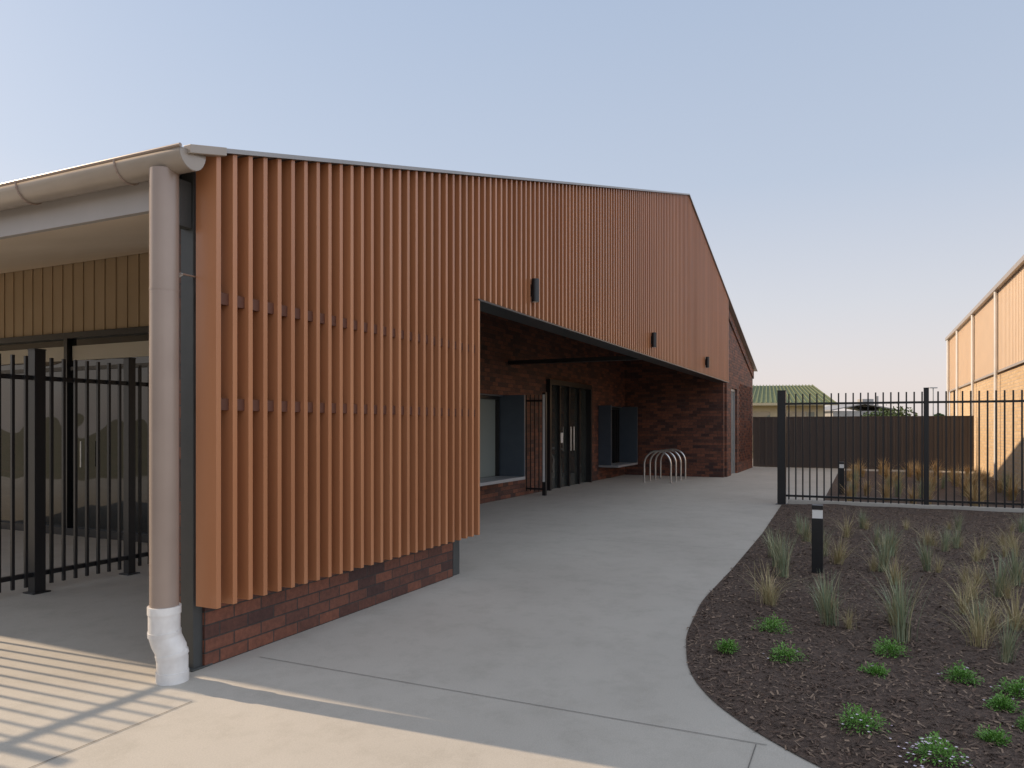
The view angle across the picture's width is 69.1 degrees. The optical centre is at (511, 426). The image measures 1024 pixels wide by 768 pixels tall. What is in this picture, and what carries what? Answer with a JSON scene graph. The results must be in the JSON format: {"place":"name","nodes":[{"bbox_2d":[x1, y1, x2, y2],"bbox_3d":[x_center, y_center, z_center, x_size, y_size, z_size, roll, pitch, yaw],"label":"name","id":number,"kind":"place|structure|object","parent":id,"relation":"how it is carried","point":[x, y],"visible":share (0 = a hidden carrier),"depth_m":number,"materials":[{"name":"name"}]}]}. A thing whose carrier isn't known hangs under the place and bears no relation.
{"place":"outdoors","nodes":[
{"label":"outdoors","id":0,"kind":"place"},
{"bbox_2d":[0,467,1023,767],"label":"pavement","id":1,"kind":"structure","parent":0,"point":[562,599],"depth_m":4.69,"materials":[{"name":"concrete"}]},
{"bbox_2d":[0,348,148,594],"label":"metal picket fence","id":2,"kind":"object","parent":1,"relation":"on","point":[34,377],"visible":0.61,"depth_m":6.92,"materials":[{"name":"metal"}]},
{"bbox_2d":[0,326,148,542],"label":"glazing frames","id":3,"kind":"structure","parent":1,"relation":"on","point":[67,338],"depth_m":10.30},
{"bbox_2d":[0,333,148,533],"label":"glazing","id":4,"kind":"structure","parent":3,"relation":"in","point":[19,450],"depth_m":10.24,"materials":[{"name":"grey glass"}]},
{"bbox_2d":[0,341,148,364],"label":"window","id":5,"kind":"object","parent":3,"relation":"attached to","point":[115,350],"visible":0.7,"depth_m":10.14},
{"bbox_2d":[147,603,188,685],"bbox_3d":[-2.030,1.278,4.389,0.229,0.445,0.186,0,0,-9],"label":"pvc stormwater elbow","id":6,"kind":"object","parent":1,"relation":"on","point":[168,643],"visible":0.97,"depth_m":4.31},
{"bbox_2d":[149,166,179,608],"bbox_3d":[-2.051,-0.215,4.385,0.165,2.590,0.165,0,0,25],"label":"downpipe","id":7,"kind":"object","parent":6,"relation":"on","point":[164,290],"visible":0.96,"depth_m":4.32,"materials":[{"name":"beige metal"}]},
{"bbox_2d":[29,494,774,767],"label":"pavement joints","id":8,"kind":"object","parent":1,"relation":"on","point":[447,689],"visible":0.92,"depth_m":3.81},
{"bbox_2d":[179,229,752,665],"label":"brick walls","id":9,"kind":"structure","parent":1,"relation":"on","point":[687,415],"depth_m":16.67,"materials":[{"name":"brick"}]},
{"bbox_2d":[0,252,148,337],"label":"cladding","id":10,"kind":"structure","parent":9,"relation":"attached to","point":[120,292],"depth_m":10.23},
{"bbox_2d":[3,254,138,337],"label":"cladding ribs","id":11,"kind":"object","parent":10,"relation":"attached to","point":[71,297],"visible":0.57,"depth_m":10.27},
{"bbox_2d":[0,214,148,273],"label":"soffit lining","id":12,"kind":"object","parent":9,"relation":"attached to","point":[106,239],"visible":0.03,"depth_m":6.77,"materials":[{"name":"paint"}]},
{"bbox_2d":[0,181,148,238],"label":"eave fascia","id":13,"kind":"structure","parent":12,"relation":"attached to","point":[103,205],"depth_m":4.91,"materials":[{"name":"metal"}]},
{"bbox_2d":[0,142,181,204],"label":"gutter bead and straps","id":14,"kind":"object","parent":13,"relation":"on","point":[179,144],"visible":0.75,"depth_m":4.54,"materials":[{"name":"beige metal"}]},
{"bbox_2d":[0,146,205,210],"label":"eave gutter","id":15,"kind":"object","parent":13,"relation":"attached to","point":[131,170],"visible":1,"depth_m":4.58,"materials":[{"name":"metal"}]},
{"bbox_2d":[227,148,757,371],"bbox_3d":[3.639,-3.420,15.942,0.012,3.605,25.600,0,0,25],"label":"barge flashing","id":16,"kind":"object","parent":13,"relation":"on","point":[272,155],"visible":1,"depth_m":6.46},
{"bbox_2d":[184,144,226,156],"bbox_3d":[-1.813,-1.633,4.400,0.059,0.121,0.270,0,0,25],"label":"barge end cap","id":17,"kind":"object","parent":16,"relation":"attached to","point":[210,151],"visible":1,"depth_m":4.38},
{"bbox_2d":[181,171,458,671],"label":"steel columns","id":18,"kind":"structure","parent":9,"relation":"attached to","point":[191,619],"depth_m":4.59,"materials":[{"name":"metal"}]},
{"bbox_2d":[179,179,190,229],"bbox_3d":[-2.023,-1.360,4.551,0.070,0.280,0.085,0,0,25],"label":"gutter outlet bracket","id":19,"kind":"object","parent":18,"relation":"attached to","point":[184,204],"visible":0.71,"depth_m":4.54,"materials":[{"name":"grey metal"}]},
{"bbox_2d":[221,292,474,416],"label":"batten rails","id":20,"kind":"object","parent":18,"relation":"attached to","point":[240,305],"visible":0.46,"depth_m":5.29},
{"bbox_2d":[196,155,728,608],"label":"timber look battens","id":21,"kind":"object","parent":9,"relation":"attached to","point":[290,497],"visible":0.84,"depth_m":6.01,"materials":[{"name":"wood"}]},
{"bbox_2d":[530,278,538,302],"bbox_3d":[0.273,-1.599,8.729,0.095,0.272,0.090,0,0,25],"label":"wall light","id":22,"kind":"object","parent":21,"relation":"attached to","point":[534,290],"visible":1,"depth_m":8.69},
{"bbox_2d":[475,298,728,382],"bbox_3d":[2.865,-1.291,14.704,0.308,0.018,15.700,0,0,25],"label":"screen bottom flashing","id":23,"kind":"object","parent":21,"relation":"attached to","point":[502,312],"visible":0.79,"depth_m":10.45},
{"bbox_2d":[179,153,756,370],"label":"roof sheets","id":24,"kind":"object","parent":9,"relation":"on","point":[730,308],"visible":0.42,"depth_m":9.54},
{"bbox_2d":[480,395,499,475],"bbox_3d":[-0.865,0.195,13.984,0.130,1.610,2.620,0,0,25],"label":"servery window frame","id":25,"kind":"object","parent":9,"relation":"in","point":[497,435],"visible":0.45,"depth_m":15.12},
{"bbox_2d":[480,399,494,477],"bbox_3d":[-0.883,0.225,13.993,0.017,1.550,2.520,0,0,25],"label":"servery window glass","id":26,"kind":"object","parent":25,"relation":"in","point":[487,437],"visible":0.36,"depth_m":14.82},
{"bbox_2d":[480,476,524,485],"bbox_3d":[-0.610,1.030,13.881,0.680,0.060,2.690,0,0,25],"label":"servery window sill","id":27,"kind":"structure","parent":9,"relation":"attached to","point":[490,480],"depth_m":14.24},
{"bbox_2d":[480,393,524,475],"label":"servery window shutters","id":28,"kind":"object","parent":9,"relation":"attached to","point":[512,435],"visible":0.45,"depth_m":15.01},
{"bbox_2d":[526,392,546,495],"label":"security gate","id":29,"kind":"structure","parent":9,"relation":"attached to","point":[544,444],"depth_m":16.23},
{"bbox_2d":[546,379,591,490],"bbox_3d":[1.441,0.190,18.801,0.200,2.620,3.000,0,0,25],"label":"entry door frame","id":30,"kind":"object","parent":9,"relation":"attached to","point":[568,385],"visible":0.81,"depth_m":18.75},
{"bbox_2d":[552,385,585,488],"bbox_3d":[1.400,0.250,18.820,0.015,2.500,2.800,0,0,25],"label":"entry door glass","id":31,"kind":"object","parent":30,"relation":"in","point":[573,423],"visible":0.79,"depth_m":19.01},
{"bbox_2d":[508,356,639,364],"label":"ceiling beam","id":32,"kind":"structure","parent":9,"relation":"attached to","point":[574,360],"depth_m":14.94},
{"bbox_2d":[612,410,616,462],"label":"window mullions","id":33,"kind":"object","parent":9,"relation":"attached to","point":[614,436],"depth_m":22.30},
{"bbox_2d":[612,407,619,461],"bbox_3d":[2.814,0.255,21.801,0.130,1.650,1.900,0,0,25],"label":"office window frame","id":34,"kind":"object","parent":9,"relation":"in","point":[618,434],"visible":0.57,"depth_m":22.61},
{"bbox_2d":[598,405,637,464],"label":"office window shutters","id":35,"kind":"object","parent":9,"relation":"attached to","point":[628,434],"visible":1,"depth_m":22.41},
{"bbox_2d":[598,462,637,467],"bbox_3d":[3.070,1.110,21.698,0.680,0.060,1.970,0,0,25],"label":"office window sill","id":36,"kind":"structure","parent":9,"relation":"attached to","point":[618,464],"depth_m":21.24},
{"bbox_2d":[731,388,734,473],"bbox_3d":[6.922,0.150,23.460,0.050,2.700,1.200,0,0,25],"label":"side door frame","id":37,"kind":"object","parent":9,"relation":"attached to","point":[733,390],"visible":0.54,"depth_m":23.93,"materials":[{"name":"metal"}]},
{"bbox_2d":[729,309,753,378],"bbox_3d":[7.586,-2.737,24.623,0.043,1.938,6.230,0,0,25],"label":"verge brick band","id":38,"kind":"object","parent":9,"relation":"attached to","point":[740,342],"visible":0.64,"depth_m":24.56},
{"bbox_2d":[739,384,751,461],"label":"projecting bricks","id":39,"kind":"object","parent":9,"relation":"attached to","point":[742,421],"visible":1,"depth_m":25.64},
{"bbox_2d":[643,450,671,482],"bbox_3d":[3.897,1.064,19.910,0.840,0.873,0.120,0,0,25],"label":"bike rack","id":40,"kind":"object","parent":1,"relation":"on","point":[649,453],"visible":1,"depth_m":19.89,"materials":[{"name":"silver metal"}]},
{"bbox_2d":[648,449,677,481],"bbox_3d":[4.153,1.064,20.453,0.840,0.873,0.120,0,0,25],"label":"bike rack","id":41,"kind":"object","parent":1,"relation":"on","point":[654,453],"visible":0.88,"depth_m":20.40,"materials":[{"name":"silver metal"}]},
{"bbox_2d":[655,449,681,479],"bbox_3d":[4.408,1.064,20.996,0.840,0.873,0.120,0,0,25],"label":"bike rack","id":42,"kind":"object","parent":1,"relation":"on","point":[657,455],"visible":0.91,"depth_m":20.89,"materials":[{"name":"silver metal"}]},
{"bbox_2d":[660,448,687,478],"bbox_3d":[4.664,1.064,21.539,0.840,0.873,0.120,0,0,25],"label":"bike rack","id":43,"kind":"object","parent":1,"relation":"on","point":[661,462],"visible":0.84,"depth_m":21.52,"materials":[{"name":"silver metal"}]},
{"bbox_2d":[685,504,1023,767],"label":"garden bed","id":44,"kind":"object","parent":1,"relation":"on","point":[831,740],"visible":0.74,"depth_m":4.89,"materials":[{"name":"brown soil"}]},
{"bbox_2d":[713,638,739,653],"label":"flowering shrub","id":45,"kind":"object","parent":44,"relation":"on","point":[725,645],"visible":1,"depth_m":4.87,"materials":[{"name":"green plant"}]},
{"bbox_2d":[756,529,779,556],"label":"grass tuft","id":46,"kind":"object","parent":44,"relation":"on","point":[768,551],"visible":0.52,"depth_m":8.40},
{"bbox_2d":[751,612,792,634],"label":"flowering shrub","id":47,"kind":"object","parent":44,"relation":"on","point":[769,623],"visible":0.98,"depth_m":5.31,"materials":[{"name":"green plant"}]},
{"bbox_2d":[753,575,795,606],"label":"grass tuft","id":48,"kind":"object","parent":44,"relation":"on","point":[772,600],"visible":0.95,"depth_m":6.06,"materials":[{"name":"plant"}]},
{"bbox_2d":[763,529,791,567],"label":"grass tuft","id":49,"kind":"object","parent":44,"relation":"on","point":[772,553],"visible":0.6,"depth_m":7.74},
{"bbox_2d":[741,559,819,604],"bbox_3d":[2.191,1.284,6.096,0.855,0.385,0.827,0,0,27],"label":"grass tuft","id":50,"kind":"object","parent":44,"relation":"on","point":[764,590],"visible":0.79,"depth_m":6.16,"materials":[{"name":"plant"}]},
{"bbox_2d":[765,524,800,577],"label":"grass tuft","id":51,"kind":"object","parent":44,"relation":"on","point":[782,566],"visible":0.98,"depth_m":7.24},
{"bbox_2d":[764,641,808,663],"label":"flowering shrub","id":52,"kind":"object","parent":44,"relation":"on","point":[783,652],"visible":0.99,"depth_m":4.65,"materials":[{"name":"green plant"}]},
{"bbox_2d":[796,514,811,541],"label":"grass tuft","id":53,"kind":"object","parent":44,"relation":"on","point":[806,526],"visible":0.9,"depth_m":9.48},
{"bbox_2d":[812,504,822,572],"bbox_3d":[3.050,1.140,7.420,0.144,0.720,0.144,0,0,25],"label":"bollard light","id":54,"kind":"object","parent":44,"relation":"on","point":[817,537],"visible":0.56,"depth_m":7.37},
{"bbox_2d":[805,571,839,610],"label":"grass tuft","id":55,"kind":"object","parent":44,"relation":"on","point":[828,591],"visible":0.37,"depth_m":5.95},
{"bbox_2d":[806,569,857,626],"bbox_3d":[2.348,1.256,5.480,0.462,0.435,0.408,0,0,-6],"label":"grass tuft","id":56,"kind":"object","parent":44,"relation":"on","point":[827,607],"visible":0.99,"depth_m":5.47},
{"bbox_2d":[819,604,868,628],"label":"grass tuft","id":57,"kind":"object","parent":44,"relation":"on","point":[848,623],"visible":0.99,"depth_m":5.39,"materials":[{"name":"plant"}]},
{"bbox_2d":[834,508,866,537],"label":"grass tuft","id":58,"kind":"object","parent":44,"relation":"on","point":[847,531],"visible":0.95,"depth_m":9.89,"materials":[{"name":"plant"}]},
{"bbox_2d":[826,529,886,564],"bbox_3d":[3.456,1.287,7.827,0.769,0.386,0.799,0,0,7],"label":"grass tuft","id":59,"kind":"object","parent":44,"relation":"on","point":[842,553],"visible":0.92,"depth_m":7.90,"materials":[{"name":"plant"}]},
{"bbox_2d":[836,702,892,738],"bbox_3d":[1.720,1.409,3.606,0.264,0.138,0.254,0,0,14],"label":"flowering shrub","id":60,"kind":"object","parent":44,"relation":"on","point":[862,719],"visible":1,"depth_m":3.60,"materials":[{"name":"green plant"}]},
{"bbox_2d":[847,549,884,571],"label":"grass tuft","id":61,"kind":"object","parent":44,"relation":"on","point":[873,567],"visible":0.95,"depth_m":7.51,"materials":[{"name":"plant"}]},
{"bbox_2d":[857,661,890,678],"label":"flowering shrub","id":62,"kind":"object","parent":44,"relation":"on","point":[875,668],"visible":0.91,"depth_m":4.36,"materials":[{"name":"green plant"}]},
{"bbox_2d":[870,523,884,545],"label":"grass tuft","id":63,"kind":"object","parent":44,"relation":"on","point":[876,533],"visible":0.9,"depth_m":9.08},
{"bbox_2d":[867,531,903,571],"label":"grass tuft","id":64,"kind":"object","parent":44,"relation":"on","point":[884,553],"visible":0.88,"depth_m":7.49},
{"bbox_2d":[871,635,912,657],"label":"flowering shrub","id":65,"kind":"object","parent":44,"relation":"on","point":[891,647],"visible":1,"depth_m":4.77,"materials":[{"name":"green plant"}]},
{"bbox_2d":[877,520,906,555],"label":"grass tuft","id":66,"kind":"object","parent":44,"relation":"on","point":[892,540],"visible":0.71,"depth_m":8.41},
{"bbox_2d":[854,562,934,642],"bbox_3d":[2.625,1.203,5.084,0.536,0.536,0.523,-3,-1,45],"label":"grass tuft","id":67,"kind":"object","parent":44,"relation":"on","point":[899,621],"visible":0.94,"depth_m":5.04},
{"bbox_2d":[876,549,918,584],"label":"grass tuft","id":68,"kind":"object","parent":44,"relation":"on","point":[895,571],"visible":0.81,"depth_m":6.86,"materials":[{"name":"plant"}]},
{"bbox_2d":[873,575,921,625],"bbox_3d":[2.779,1.289,5.460,0.381,0.390,0.428,0,0,-45],"label":"grass tuft","id":69,"kind":"object","parent":44,"relation":"on","point":[892,600],"visible":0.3,"depth_m":5.49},
{"bbox_2d":[910,536,939,571],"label":"grass tuft","id":70,"kind":"object","parent":44,"relation":"on","point":[926,561],"visible":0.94,"depth_m":7.45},
{"bbox_2d":[916,524,943,545],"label":"grass tuft","id":71,"kind":"object","parent":44,"relation":"on","point":[927,538],"visible":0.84,"depth_m":9.18,"materials":[{"name":"plant"}]},
{"bbox_2d":[898,730,972,767],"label":"flowering shrub","id":72,"kind":"object","parent":44,"relation":"on","point":[931,746],"visible":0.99,"depth_m":3.26,"materials":[{"name":"green plant"}]},
{"bbox_2d":[920,575,980,614],"bbox_3d":[3.434,1.312,5.858,0.797,0.330,0.555,0,0,-9],"label":"grass tuft","id":73,"kind":"object","parent":44,"relation":"on","point":[962,610],"visible":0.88,"depth_m":5.80,"materials":[{"name":"plant"}]},
{"bbox_2d":[937,524,963,551],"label":"grass tuft","id":74,"kind":"object","parent":44,"relation":"on","point":[946,540],"visible":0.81,"depth_m":8.60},
{"bbox_2d":[937,521,970,548],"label":"grass tuft","id":75,"kind":"object","parent":44,"relation":"on","point":[955,544],"visible":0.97,"depth_m":9.00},
{"bbox_2d":[941,557,971,582],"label":"grass tuft","id":76,"kind":"object","parent":44,"relation":"on","point":[964,573],"visible":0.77,"depth_m":6.90,"materials":[{"name":"plant"}]},
{"bbox_2d":[937,660,984,686],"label":"flowering shrub","id":77,"kind":"object","parent":44,"relation":"on","point":[960,673],"visible":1,"depth_m":4.29,"materials":[{"name":"green plant"}]},
{"bbox_2d":[944,554,991,584],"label":"grass tuft","id":78,"kind":"object","parent":44,"relation":"on","point":[979,574],"visible":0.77,"depth_m":6.88,"materials":[{"name":"plant"}]},
{"bbox_2d":[922,587,1022,648],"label":"grass tuft","id":79,"kind":"object","parent":44,"relation":"on","point":[976,633],"visible":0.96,"depth_m":4.92,"materials":[{"name":"plant"}]},
{"bbox_2d":[951,591,997,634],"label":"grass tuft","id":80,"kind":"object","parent":44,"relation":"on","point":[981,611],"visible":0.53,"depth_m":5.25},
{"bbox_2d":[963,533,996,558],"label":"grass tuft","id":81,"kind":"object","parent":44,"relation":"on","point":[983,551],"visible":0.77,"depth_m":8.17,"materials":[{"name":"plant"}]},
{"bbox_2d":[953,569,1019,599],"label":"grass tuft","id":82,"kind":"object","parent":44,"relation":"on","point":[972,588],"visible":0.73,"depth_m":6.29,"materials":[{"name":"plant"}]},
{"bbox_2d":[955,584,1023,630],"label":"grass tuft","id":83,"kind":"object","parent":44,"relation":"on","point":[1016,611],"visible":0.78,"depth_m":5.32,"materials":[{"name":"plant"}]},
{"bbox_2d":[968,550,1016,596],"bbox_3d":[4.144,1.265,6.327,0.466,0.428,0.411,0,0,17],"label":"grass tuft","id":84,"kind":"object","parent":44,"relation":"on","point":[997,590],"visible":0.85,"depth_m":6.34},
{"bbox_2d":[973,722,1011,746],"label":"flowering shrub","id":85,"kind":"object","parent":44,"relation":"on","point":[990,735],"visible":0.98,"depth_m":3.44,"materials":[{"name":"green plant"}]},
{"bbox_2d":[975,597,1020,628],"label":"grass tuft","id":86,"kind":"object","parent":44,"relation":"on","point":[993,623],"visible":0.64,"depth_m":5.37,"materials":[{"name":"plant"}]},
{"bbox_2d":[982,690,1023,713],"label":"flowering shrub","id":87,"kind":"object","parent":44,"relation":"on","point":[1002,702],"visible":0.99,"depth_m":3.86,"materials":[{"name":"green plant"}]},
{"bbox_2d":[984,570,1022,598],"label":"grass tuft","id":88,"kind":"object","parent":44,"relation":"on","point":[1007,596],"visible":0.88,"depth_m":6.27,"materials":[{"name":"plant"}]},
{"bbox_2d":[988,543,1023,585],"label":"grass tuft","id":89,"kind":"object","parent":44,"relation":"on","point":[1016,568],"visible":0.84,"depth_m":6.87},
{"bbox_2d":[990,676,1023,699],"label":"flowering shrub","id":90,"kind":"object","parent":44,"relation":"on","point":[1015,688],"visible":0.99,"depth_m":4.07,"materials":[{"name":"green plant"}]},
{"bbox_2d":[991,610,1023,662],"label":"grass tuft","id":91,"kind":"object","parent":44,"relation":"on","point":[1008,647],"visible":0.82,"depth_m":4.56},
{"bbox_2d":[993,533,1023,555],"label":"grass tuft","id":92,"kind":"object","parent":44,"relation":"on","point":[1012,550],"visible":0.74,"depth_m":8.41,"materials":[{"name":"plant"}]},
{"bbox_2d":[1000,524,1023,547],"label":"grass tuft","id":93,"kind":"object","parent":44,"relation":"on","point":[1013,539],"visible":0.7,"depth_m":8.99,"materials":[{"name":"plant"}]},
{"bbox_2d":[753,416,973,470],"bbox_3d":[12.270,0.565,26.427,7.100,1.870,0.075,0,0,25],"label":"brown sheet fence","id":94,"kind":"object","parent":1,"relation":"on","point":[764,441],"visible":0.66,"depth_m":26.32,"materials":[{"name":"metal"}]},
{"bbox_2d":[776,387,1023,508],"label":"metal picket fence","id":95,"kind":"object","parent":1,"relation":"on","point":[782,495],"visible":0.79,"depth_m":13.55,"materials":[{"name":"metal"}]},
{"bbox_2d":[788,499,1023,511],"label":"concrete plinth","id":96,"kind":"structure","parent":1,"relation":"on","point":[929,506],"depth_m":13.41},
{"bbox_2d":[825,470,1023,507],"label":"garden bed","id":97,"kind":"object","parent":1,"relation":"on","point":[1000,497],"depth_m":16.88,"materials":[{"name":"green plant"}]},
{"bbox_2d":[839,462,844,494],"bbox_3d":[7.290,1.140,16.434,0.144,0.720,0.144,0,0,25],"label":"bollard light","id":98,"kind":"object","parent":97,"relation":"on","point":[841,474],"visible":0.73,"depth_m":16.39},
{"bbox_2d":[876,476,897,500],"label":"grass tuft","id":99,"kind":"object","parent":97,"relation":"on","point":[886,493],"visible":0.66,"depth_m":14.99,"materials":[{"name":"beige plant"}]},
{"bbox_2d":[892,473,907,496],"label":"grass tuft","id":100,"kind":"object","parent":97,"relation":"on","point":[896,488],"visible":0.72,"depth_m":15.80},
{"bbox_2d":[897,484,920,503],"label":"grass tuft","id":101,"kind":"object","parent":97,"relation":"on","point":[910,495],"visible":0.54,"depth_m":14.30,"materials":[{"name":"beige plant"}]},
{"bbox_2d":[955,472,982,495],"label":"grass tuft","id":102,"kind":"object","parent":97,"relation":"on","point":[965,479],"visible":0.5,"depth_m":15.94,"materials":[{"name":"beige plant"}]},
{"bbox_2d":[950,481,991,505],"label":"grass tuft","id":103,"kind":"object","parent":97,"relation":"on","point":[974,495],"visible":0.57,"depth_m":13.86,"materials":[{"name":"beige plant"}]},
{"bbox_2d":[998,473,1020,500],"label":"grass tuft","id":104,"kind":"object","parent":97,"relation":"on","point":[1010,491],"visible":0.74,"depth_m":15.02,"materials":[{"name":"beige plant"}]},
{"bbox_2d":[0,0,1023,415],"label":"sky","id":105,"kind":"structure","parent":0,"point":[852,171],"materials":[{"name":"blue"}]},
{"bbox_2d":[753,405,822,416],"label":"walls","id":106,"kind":"structure","parent":0,"point":[772,409],"depth_m":45.94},
{"bbox_2d":[753,412,813,416],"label":"windows","id":107,"kind":"structure","parent":106,"relation":"attached to","point":[767,414],"depth_m":45.89,"materials":[{"name":"grey glass"}]},
{"bbox_2d":[753,385,833,402],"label":"roof","id":108,"kind":"structure","parent":106,"relation":"on","point":[782,388],"depth_m":46.58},
{"bbox_2d":[753,384,835,402],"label":"roof ribs","id":109,"kind":"object","parent":108,"relation":"attached to","point":[790,392],"visible":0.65,"depth_m":46.66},
{"label":"ground","id":110,"kind":"structure","parent":0,"visible":0},
{"bbox_2d":[825,396,897,415],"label":"distant workshop","id":111,"kind":"structure","parent":110,"relation":"on","point":[849,406],"depth_m":66.81,"materials":[{"name":"metal"}]},
{"bbox_2d":[861,404,917,415],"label":"hedge","id":112,"kind":"object","parent":110,"relation":"on","point":[886,413],"visible":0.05,"depth_m":32.59,"materials":[{"name":"green plant"}]},
{"bbox_2d":[945,255,1023,488],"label":"brick hall","id":113,"kind":"structure","parent":110,"relation":"on","point":[984,338],"depth_m":21.02,"materials":[{"name":"beige brick"}]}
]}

